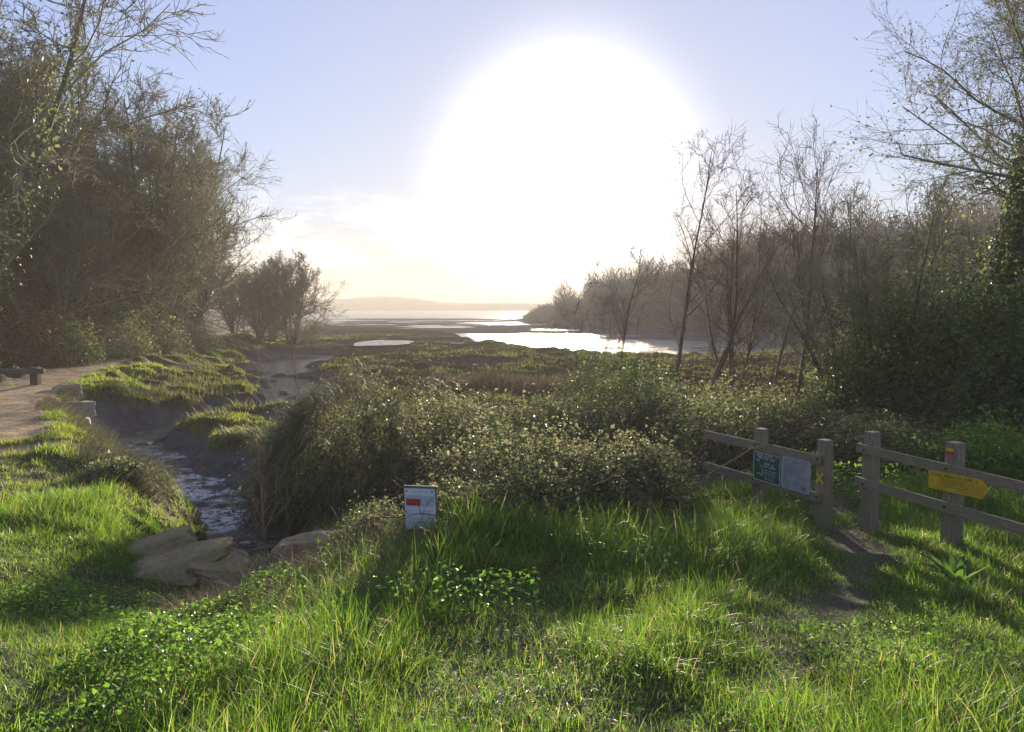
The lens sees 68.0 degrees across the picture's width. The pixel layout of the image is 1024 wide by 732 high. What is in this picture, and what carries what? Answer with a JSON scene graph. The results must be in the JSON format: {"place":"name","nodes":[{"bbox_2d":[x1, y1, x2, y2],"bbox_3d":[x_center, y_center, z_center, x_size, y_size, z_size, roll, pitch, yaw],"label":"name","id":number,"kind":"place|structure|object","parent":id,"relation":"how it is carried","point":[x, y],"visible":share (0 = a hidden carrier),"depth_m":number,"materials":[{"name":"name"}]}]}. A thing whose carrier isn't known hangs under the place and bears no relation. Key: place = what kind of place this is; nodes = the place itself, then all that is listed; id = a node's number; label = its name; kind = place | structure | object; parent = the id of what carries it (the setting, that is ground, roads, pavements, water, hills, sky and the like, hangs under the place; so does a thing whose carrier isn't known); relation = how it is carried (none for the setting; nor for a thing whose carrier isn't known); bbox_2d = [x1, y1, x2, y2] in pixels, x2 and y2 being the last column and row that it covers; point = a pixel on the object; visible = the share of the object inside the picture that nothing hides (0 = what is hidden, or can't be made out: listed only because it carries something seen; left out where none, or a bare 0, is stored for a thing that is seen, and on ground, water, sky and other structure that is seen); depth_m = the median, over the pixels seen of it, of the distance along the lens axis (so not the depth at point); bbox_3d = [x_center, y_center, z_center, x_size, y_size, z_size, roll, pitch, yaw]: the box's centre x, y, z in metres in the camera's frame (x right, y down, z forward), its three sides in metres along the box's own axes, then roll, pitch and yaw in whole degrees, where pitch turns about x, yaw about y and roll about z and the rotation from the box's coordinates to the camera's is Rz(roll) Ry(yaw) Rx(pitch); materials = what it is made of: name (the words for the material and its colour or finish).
{"place":"outdoors","nodes":[
{"label":"outdoors","id":0,"kind":"place"},
{"bbox_2d":[354,340,414,345],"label":"marsh pool","id":1,"kind":"structure","parent":0,"point":[380,342],"depth_m":74.41,"materials":[{"name":"liquid"}]},
{"bbox_2d":[108,310,776,560],"bbox_3d":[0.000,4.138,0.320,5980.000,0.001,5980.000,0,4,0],"label":"water","id":2,"kind":"structure","parent":0,"point":[223,491],"depth_m":52.56,"materials":[{"name":"liquid"}]},
{"bbox_2d":[0,389,1023,731],"bbox_3d":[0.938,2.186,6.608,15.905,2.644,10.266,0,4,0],"label":"grass","id":3,"kind":"structure","parent":0,"point":[736,535],"depth_m":5.31,"materials":[{"name":"green plant"}]},
{"bbox_2d":[0,263,1023,731],"bbox_3d":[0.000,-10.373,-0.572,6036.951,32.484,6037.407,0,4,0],"label":"ground","id":4,"kind":"structure","parent":0,"point":[22,413],"depth_m":10.87,"materials":[{"name":"green plant"}]},
{"bbox_2d":[0,367,45,384],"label":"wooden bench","id":5,"kind":"object","parent":4,"relation":"on","point":[35,373],"visible":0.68,"depth_m":25.52,"materials":[{"name":"brown wood"}]},
{"bbox_2d":[0,17,110,330],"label":"tree","id":6,"kind":"object","parent":4,"relation":"on","point":[4,26],"visible":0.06,"depth_m":40.64,"materials":[{"name":"green plant"}]},
{"bbox_2d":[0,329,127,376],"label":"undergrowth","id":7,"kind":"object","parent":4,"relation":"on","point":[1,359],"visible":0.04,"depth_m":32.03,"materials":[{"name":"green plant"}]},
{"bbox_2d":[0,48,128,320],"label":"tree","id":8,"kind":"object","parent":4,"relation":"on","point":[65,142],"visible":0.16,"depth_m":37.88,"materials":[{"name":"green plant"}]},
{"bbox_2d":[0,7,129,365],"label":"tree","id":9,"kind":"object","parent":4,"relation":"on","point":[14,281],"visible":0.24,"depth_m":33.97,"materials":[{"name":"green plant"}]},
{"bbox_2d":[0,48,129,323],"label":"tree","id":10,"kind":"object","parent":4,"relation":"on","point":[93,171],"visible":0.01,"depth_m":55.13,"materials":[{"name":"green plant"}]},
{"bbox_2d":[8,38,132,321],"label":"tree","id":11,"kind":"object","parent":4,"relation":"on","point":[63,133],"visible":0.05,"depth_m":46.07,"materials":[{"name":"green plant"}]},
{"bbox_2d":[0,268,142,370],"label":"wood shrub","id":12,"kind":"object","parent":4,"relation":"on","point":[32,328],"visible":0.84,"depth_m":32.75,"materials":[{"name":"green plant"}]},
{"bbox_2d":[52,382,95,417],"bbox_3d":[-13.719,1.107,23.754,1.409,0.952,3.440,-2,5,-26],"label":"edging stone","id":13,"kind":"object","parent":4,"relation":"on","point":[88,406],"visible":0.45,"depth_m":23.28,"materials":[{"name":"grey stone"}]},
{"bbox_2d":[2,287,155,366],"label":"wood shrub","id":14,"kind":"object","parent":4,"relation":"on","point":[88,354],"visible":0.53,"depth_m":34.72,"materials":[{"name":"green plant"}]},
{"bbox_2d":[0,30,170,356],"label":"tree","id":15,"kind":"object","parent":4,"relation":"on","point":[45,242],"visible":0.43,"depth_m":35.68,"materials":[{"name":"green plant"}]},
{"bbox_2d":[0,202,201,367],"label":"wood shrub","id":16,"kind":"object","parent":4,"relation":"on","point":[44,298],"visible":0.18,"depth_m":35.34,"materials":[{"name":"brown plant"}]},
{"bbox_2d":[0,85,224,356],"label":"tree","id":17,"kind":"object","parent":4,"relation":"on","point":[105,195],"visible":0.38,"depth_m":41.41,"materials":[{"name":"green plant"}]},
{"bbox_2d":[59,444,177,483],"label":"leafy bush","id":18,"kind":"object","parent":4,"relation":"on","point":[117,466],"visible":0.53,"depth_m":12.37,"materials":[{"name":"green plant"}]},
{"bbox_2d":[0,0,255,346],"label":"tree","id":19,"kind":"object","parent":4,"relation":"on","point":[19,181],"visible":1,"depth_m":28.89,"materials":[{"name":"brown plant"}]},
{"bbox_2d":[69,291,201,359],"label":"wood shrub","id":20,"kind":"object","parent":4,"relation":"on","point":[129,354],"visible":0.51,"depth_m":39.79,"materials":[{"name":"green plant"}]},
{"bbox_2d":[16,63,262,351],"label":"tree","id":21,"kind":"object","parent":4,"relation":"on","point":[157,162],"visible":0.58,"depth_m":41.98,"materials":[{"name":"green plant"}]},
{"bbox_2d":[122,524,196,557],"bbox_3d":[-4.386,2.277,9.085,1.223,0.420,0.604,-19,9,-12],"label":"boulder","id":22,"kind":"object","parent":4,"relation":"on","point":[176,537],"visible":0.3,"depth_m":8.98,"materials":[{"name":"stone"}]},
{"bbox_2d":[81,96,251,347],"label":"tree","id":23,"kind":"object","parent":4,"relation":"on","point":[196,257],"visible":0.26,"depth_m":48.79,"materials":[{"name":"green plant"}]},
{"bbox_2d":[73,85,262,342],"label":"tree","id":24,"kind":"object","parent":4,"relation":"on","point":[223,281],"visible":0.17,"depth_m":55.34,"materials":[{"name":"green plant"}]},
{"bbox_2d":[126,295,220,355],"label":"wood shrub","id":25,"kind":"object","parent":4,"relation":"on","point":[181,340],"visible":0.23,"depth_m":45.96,"materials":[{"name":"green plant"}]},
{"bbox_2d":[0,331,356,606],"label":"turf","id":26,"kind":"structure","parent":4,"relation":"on","point":[58,424],"depth_m":14.26,"materials":[{"name":"green plant"}]},
{"bbox_2d":[131,537,232,585],"bbox_3d":[-3.832,2.258,8.694,1.237,0.339,0.825,-10,12,-11],"label":"boulder","id":27,"kind":"object","parent":4,"relation":"on","point":[170,561],"visible":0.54,"depth_m":8.59,"materials":[{"name":"stone"}]},
{"bbox_2d":[113,181,274,337],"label":"tree","id":28,"kind":"object","parent":4,"relation":"on","point":[216,286],"visible":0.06,"depth_m":61.10,"materials":[{"name":"green plant"}]},
{"bbox_2d":[94,95,298,334],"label":"tree","id":29,"kind":"object","parent":4,"relation":"on","point":[243,167],"visible":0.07,"depth_m":61.71,"materials":[{"name":"green plant"}]},
{"bbox_2d":[159,301,249,349],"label":"wood shrub","id":30,"kind":"object","parent":4,"relation":"on","point":[205,342],"visible":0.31,"depth_m":51.80,"materials":[{"name":"green plant"}]},
{"bbox_2d":[185,466,232,538],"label":"dead weed","id":31,"kind":"object","parent":4,"relation":"on","point":[212,535],"visible":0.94,"depth_m":9.23,"materials":[{"name":"brown plant"}]},
{"bbox_2d":[182,546,250,587],"bbox_3d":[-3.404,2.390,8.794,1.047,0.416,0.791,10,11,5],"label":"boulder","id":32,"kind":"object","parent":4,"relation":"on","point":[217,567],"visible":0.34,"depth_m":8.49,"materials":[{"name":"stone"}]},
{"bbox_2d":[219,501,231,506],"bbox_3d":[-6.053,2.942,16.024,0.248,0.148,0.337,-1,4,-7],"label":"creek stone","id":33,"kind":"object","parent":4,"relation":"on","point":[224,504],"visible":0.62,"depth_m":15.90,"materials":[{"name":"grey stone"}]},
{"bbox_2d":[192,258,262,333],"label":"shore tree","id":34,"kind":"object","parent":4,"relation":"on","point":[227,323],"visible":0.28,"depth_m":75.10,"materials":[{"name":"green plant"}]},
{"bbox_2d":[29,376,428,537],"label":"bank grass","id":35,"kind":"structure","parent":4,"relation":"on","point":[97,434],"depth_m":14.63,"materials":[{"name":"green plant"}]},
{"bbox_2d":[232,535,249,541],"bbox_3d":[-4.877,3.132,13.647,0.311,0.164,0.316,-1,5,-16],"label":"creek stone","id":36,"kind":"object","parent":4,"relation":"on","point":[236,539],"visible":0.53,"depth_m":13.54,"materials":[{"name":"grey stone"}]},
{"bbox_2d":[253,535,271,541],"bbox_3d":[-4.492,3.132,13.609,0.324,0.163,0.268,4,6,39],"label":"creek stone","id":37,"kind":"object","parent":4,"relation":"on","point":[262,540],"visible":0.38,"depth_m":13.52,"materials":[{"name":"grey stone"}]},
{"bbox_2d":[208,254,319,345],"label":"shore tree","id":38,"kind":"object","parent":4,"relation":"on","point":[258,284],"visible":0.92,"depth_m":70.96,"materials":[{"name":"green plant"}]},
{"bbox_2d":[213,254,317,341],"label":"shore tree","id":39,"kind":"object","parent":4,"relation":"on","point":[275,339],"visible":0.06,"depth_m":78.77,"materials":[{"name":"green plant"}]},
{"bbox_2d":[254,351,280,420],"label":"dead weed","id":40,"kind":"object","parent":4,"relation":"on","point":[269,384],"visible":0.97,"depth_m":22.06,"materials":[{"name":"brown plant"}]},
{"bbox_2d":[243,429,292,555],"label":"dead weed","id":41,"kind":"object","parent":4,"relation":"on","point":[262,489],"visible":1,"depth_m":9.57,"materials":[{"name":"plant"}]},
{"bbox_2d":[103,497,464,624],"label":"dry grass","id":42,"kind":"structure","parent":4,"relation":"on","point":[298,561],"depth_m":6.76,"materials":[{"name":"green plant"}]},
{"bbox_2d":[222,245,352,345],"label":"shore tree","id":43,"kind":"object","parent":4,"relation":"on","point":[298,296],"visible":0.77,"depth_m":74.71,"materials":[{"name":"green plant"}]},
{"bbox_2d":[282,342,300,402],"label":"dead weed","id":44,"kind":"object","parent":4,"relation":"on","point":[295,371],"visible":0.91,"depth_m":21.96,"materials":[{"name":"brown plant"}]},
{"bbox_2d":[268,530,344,563],"bbox_3d":[-2.269,2.119,8.581,0.822,0.427,0.518,-8,3,7],"label":"culvert stone","id":45,"kind":"object","parent":4,"relation":"on","point":[282,544],"visible":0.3,"depth_m":8.41,"materials":[{"name":"grey stone"}]},
{"bbox_2d":[279,471,407,556],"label":"bramble bush","id":46,"kind":"object","parent":4,"relation":"on","point":[362,514],"visible":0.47,"depth_m":8.13,"materials":[{"name":"green plant"}]},
{"bbox_2d":[355,448,364,517],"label":"dead weed","id":47,"kind":"object","parent":4,"relation":"on","point":[358,485],"visible":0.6,"depth_m":8.61,"materials":[{"name":"brown plant"}]},
{"bbox_2d":[164,313,575,548],"bbox_3d":[-2.108,1.173,14.576,7.883,4.518,8.511,0,4,0],"label":"bramble bush","id":48,"kind":"object","parent":4,"relation":"on","point":[291,441],"visible":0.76,"depth_m":13.05,"materials":[{"name":"green plant"}]},
{"bbox_2d":[280,292,552,309],"bbox_3d":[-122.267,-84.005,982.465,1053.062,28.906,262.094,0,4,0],"label":"shore wood","id":49,"kind":"object","parent":4,"relation":"on","point":[451,304],"visible":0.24,"depth_m":1055.50,"materials":[{"name":"plant"}]},
{"bbox_2d":[403,485,437,530],"bbox_3d":[-0.892,1.688,7.570,0.347,1.010,0.070,-1,4,17],"label":"notice","id":50,"kind":"object","parent":4,"relation":"on","point":[421,496],"visible":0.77,"depth_m":7.52,"materials":[{"name":"paper"}]},
{"bbox_2d":[357,460,557,529],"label":"bramble bush","id":51,"kind":"object","parent":4,"relation":"on","point":[454,490],"visible":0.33,"depth_m":8.06,"materials":[{"name":"green plant"}]},
{"bbox_2d":[291,363,629,434],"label":"brown sedge","id":52,"kind":"object","parent":4,"relation":"on","point":[488,378],"visible":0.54,"depth_m":33.27,"materials":[{"name":"brown plant"}]},
{"bbox_2d":[322,383,630,516],"bbox_3d":[-0.336,1.753,11.109,4.689,3.259,5.119,4,6,39],"label":"bramble bush","id":53,"kind":"object","parent":4,"relation":"on","point":[448,455],"visible":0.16,"depth_m":11.25,"materials":[{"name":"green plant"}]},
{"bbox_2d":[91,307,882,450],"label":"marsh grass","id":54,"kind":"structure","parent":4,"relation":"on","point":[196,387],"depth_m":36.48,"materials":[{"name":"green plant"}]},
{"bbox_2d":[376,358,609,466],"bbox_3d":[-0.546,0.986,16.295,5.018,2.414,5.723,0,4,0],"label":"bramble bush","id":55,"kind":"object","parent":4,"relation":"on","point":[522,423],"visible":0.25,"depth_m":16.08,"materials":[{"name":"green plant"}]},
{"bbox_2d":[0,436,1023,731],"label":"ground cover","id":56,"kind":"object","parent":4,"relation":"on","point":[168,616],"visible":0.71,"depth_m":5.01,"materials":[{"name":"green plant"}]},
{"bbox_2d":[416,421,640,529],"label":"bramble bush","id":57,"kind":"object","parent":4,"relation":"on","point":[539,487],"visible":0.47,"depth_m":8.46,"materials":[{"name":"green plant"}]},
{"bbox_2d":[367,399,721,519],"bbox_3d":[0.357,1.275,10.114,4.567,1.668,3.934,3,6,38],"label":"bramble bush","id":58,"kind":"object","parent":4,"relation":"on","point":[546,453],"visible":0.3,"depth_m":9.81,"materials":[{"name":"green plant"}]},
{"bbox_2d":[509,280,647,393],"bbox_3d":[2.688,-0.986,30.216,5.660,5.008,6.170,0,4,0],"label":"bare tree","id":59,"kind":"object","parent":4,"relation":"on","point":[582,331],"visible":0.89,"depth_m":29.71,"materials":[{"name":"brown plant"}]},
{"bbox_2d":[491,374,670,451],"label":"bramble bush","id":60,"kind":"object","parent":4,"relation":"on","point":[591,423],"visible":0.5,"depth_m":17.11,"materials":[{"name":"green plant"}]},
{"bbox_2d":[476,428,716,529],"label":"bramble bush","id":61,"kind":"object","parent":4,"relation":"on","point":[625,499],"visible":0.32,"depth_m":9.02,"materials":[{"name":"green plant"}]},
{"bbox_2d":[490,301,720,417],"bbox_3d":[2.904,0.095,21.973,7.746,3.926,8.010,0,4,0],"label":"bramble bush","id":62,"kind":"object","parent":4,"relation":"on","point":[607,381],"visible":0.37,"depth_m":21.81,"materials":[{"name":"green plant"}]},
{"bbox_2d":[575,242,696,405],"bbox_3d":[4.467,-1.315,26.541,3.681,6.005,4.369,2,5,19],"label":"slender tree","id":63,"kind":"object","parent":4,"relation":"on","point":[626,315],"visible":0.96,"depth_m":26.12,"materials":[{"name":"brown plant"}]},
{"bbox_2d":[536,405,767,521],"bbox_3d":[1.684,1.295,10.434,3.449,1.481,3.578,1,5,14],"label":"bramble bush","id":64,"kind":"object","parent":4,"relation":"on","point":[665,462],"visible":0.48,"depth_m":9.97,"materials":[{"name":"green plant"}]},
{"bbox_2d":[545,345,780,444],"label":"bramble bush","id":65,"kind":"object","parent":4,"relation":"on","point":[650,402],"visible":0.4,"depth_m":17.77,"materials":[{"name":"green plant"}]},
{"bbox_2d":[634,121,766,395],"bbox_3d":[5.695,-2.990,24.015,3.817,9.485,5.734,0,4,0],"label":"slender tree","id":66,"kind":"object","parent":4,"relation":"on","point":[688,295],"visible":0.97,"depth_m":23.64,"materials":[{"name":"brown plant"}]},
{"bbox_2d":[604,355,854,475],"bbox_3d":[4.151,0.922,14.099,4.806,2.209,4.720,0,4,0],"label":"bramble bush","id":67,"kind":"object","parent":4,"relation":"on","point":[713,419],"visible":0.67,"depth_m":14.08,"materials":[{"name":"green plant"}]},
{"bbox_2d":[642,320,842,421],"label":"scrub bush","id":68,"kind":"object","parent":4,"relation":"on","point":[749,387],"visible":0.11,"depth_m":21.63,"materials":[{"name":"green plant"}]},
{"bbox_2d":[666,166,829,398],"bbox_3d":[7.298,-2.295,23.870,4.919,8.372,5.833,1,5,15],"label":"slender tree","id":69,"kind":"object","parent":4,"relation":"on","point":[727,348],"visible":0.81,"depth_m":23.47,"materials":[{"name":"brown plant"}]},
{"bbox_2d":[671,177,832,394],"bbox_3d":[7.676,-2.253,24.742,4.523,7.698,4.806,-3,5,-31],"label":"twiggy tree","id":70,"kind":"object","parent":4,"relation":"on","point":[736,335],"visible":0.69,"depth_m":24.21,"materials":[{"name":"brown plant"}]},
{"bbox_2d":[703,428,833,528],"bbox_3d":[3.369,1.555,10.235,0.209,1.456,2.213,-2,5,-25],"label":"wooden fence","id":71,"kind":"object","parent":4,"relation":"on","point":[821,495],"visible":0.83,"depth_m":9.55,"materials":[{"name":"brown wood"}]},
{"bbox_2d":[753,450,780,485],"bbox_3d":[3.358,1.345,9.999,0.011,0.391,0.491,-2,5,-25],"label":"notice board","id":72,"kind":"object","parent":71,"relation":"attached to","point":[766,467],"visible":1,"depth_m":9.99,"materials":[{"name":"green plastic"}]},
{"bbox_2d":[781,456,810,494],"bbox_3d":[3.570,1.372,9.547,0.010,0.414,0.482,-2,5,-25],"label":"notice board","id":73,"kind":"object","parent":71,"relation":"attached to","point":[796,475],"visible":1,"depth_m":9.54,"materials":[{"name":"grey"}]},
{"bbox_2d":[518,167,1023,336],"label":"headland wood","id":74,"kind":"object","parent":4,"relation":"on","point":[545,313],"visible":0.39,"depth_m":126.44,"materials":[{"name":"plant"}]},
{"bbox_2d":[766,263,821,394],"bbox_3d":[8.889,-0.929,24.276,2.120,5.113,3.018,0,4,0],"label":"bare tree","id":75,"kind":"object","parent":4,"relation":"on","point":[783,344],"visible":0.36,"depth_m":23.96,"materials":[{"name":"brown plant"}]},
{"bbox_2d":[682,360,916,448],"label":"bramble bush","id":76,"kind":"object","parent":4,"relation":"on","point":[806,404],"visible":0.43,"depth_m":15.23,"materials":[{"name":"green plant"}]},
{"bbox_2d":[731,102,881,403],"bbox_3d":[8.823,-2.973,22.731,3.961,9.574,3.237,-2,5,-22],"label":"bare tree","id":77,"kind":"object","parent":4,"relation":"on","point":[815,226],"visible":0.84,"depth_m":22.53,"materials":[{"name":"brown plant"}]},
{"bbox_2d":[725,213,931,415],"bbox_3d":[8.300,-1.141,19.682,5.058,5.957,5.667,3,5,33],"label":"hazel","id":78,"kind":"object","parent":4,"relation":"on","point":[811,353],"visible":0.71,"depth_m":19.31,"materials":[{"name":"brown plant"}]},
{"bbox_2d":[708,309,955,427],"bbox_3d":[9.099,0.396,19.735,7.358,4.063,6.934,3,6,38],"label":"scrub bush","id":79,"kind":"object","parent":4,"relation":"on","point":[847,391],"visible":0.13,"depth_m":19.22,"materials":[{"name":"green plant"}]},
{"bbox_2d":[673,146,1023,435],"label":"ivy thicket","id":80,"kind":"object","parent":4,"relation":"on","point":[913,373],"visible":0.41,"depth_m":17.79,"materials":[{"name":"green plant"}]},
{"bbox_2d":[737,378,961,476],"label":"bramble bush","id":81,"kind":"object","parent":4,"relation":"on","point":[846,452],"visible":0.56,"depth_m":13.12,"materials":[{"name":"green plant"}]},
{"bbox_2d":[775,155,1023,414],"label":"hazel","id":82,"kind":"object","parent":4,"relation":"on","point":[932,232],"visible":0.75,"depth_m":18.41,"materials":[{"name":"brown plant"}]},
{"bbox_2d":[794,203,1023,468],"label":"ivy thicket","id":83,"kind":"object","parent":4,"relation":"on","point":[1002,394],"visible":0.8,"depth_m":15.34,"materials":[{"name":"green plant"}]},
{"bbox_2d":[818,393,1002,469],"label":"bramble bush","id":84,"kind":"object","parent":4,"relation":"on","point":[901,431],"visible":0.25,"depth_m":13.34,"materials":[{"name":"green plant"}]},
{"bbox_2d":[822,0,1023,323],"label":"catkin tree","id":85,"kind":"object","parent":4,"relation":"on","point":[946,107],"visible":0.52,"depth_m":21.03,"materials":[{"name":"brown plant"}]},
{"bbox_2d":[855,431,1023,547],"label":"wooden fence","id":86,"kind":"object","parent":4,"relation":"on","point":[952,508],"visible":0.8,"depth_m":8.05,"materials":[{"name":"brown wood"}]},
{"bbox_2d":[928,470,989,498],"bbox_3d":[4.589,1.219,7.803,0.013,0.192,0.704,-2,3,-20],"label":"arrow sign","id":87,"kind":"object","parent":86,"relation":"attached to","point":[963,485],"visible":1,"depth_m":7.80,"materials":[{"name":"yellow"}]},
{"bbox_2d":[862,382,1023,488],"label":"leafy bush","id":88,"kind":"object","parent":4,"relation":"on","point":[1003,444],"visible":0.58,"depth_m":11.65,"materials":[{"name":"green plant"}]},
{"bbox_2d":[865,0,1023,402],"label":"catkin tree","id":89,"kind":"object","parent":4,"relation":"on","point":[1017,249],"visible":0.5,"depth_m":16.84,"materials":[{"name":"brown plant"}]},
{"bbox_2d":[910,550,993,588],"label":"dock plant","id":90,"kind":"object","parent":4,"relation":"on","point":[960,565],"visible":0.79,"depth_m":6.75,"materials":[{"name":"green plant"}]},
{"bbox_2d":[954,85,1023,181],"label":"overhanging tree","id":91,"kind":"object","parent":4,"relation":"on","point":[1014,133],"visible":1,"depth_m":12.43,"materials":[{"name":"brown plant"}]},
{"bbox_2d":[0,0,1023,303],"label":"sky","id":92,"kind":"structure","parent":0,"point":[459,151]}
]}

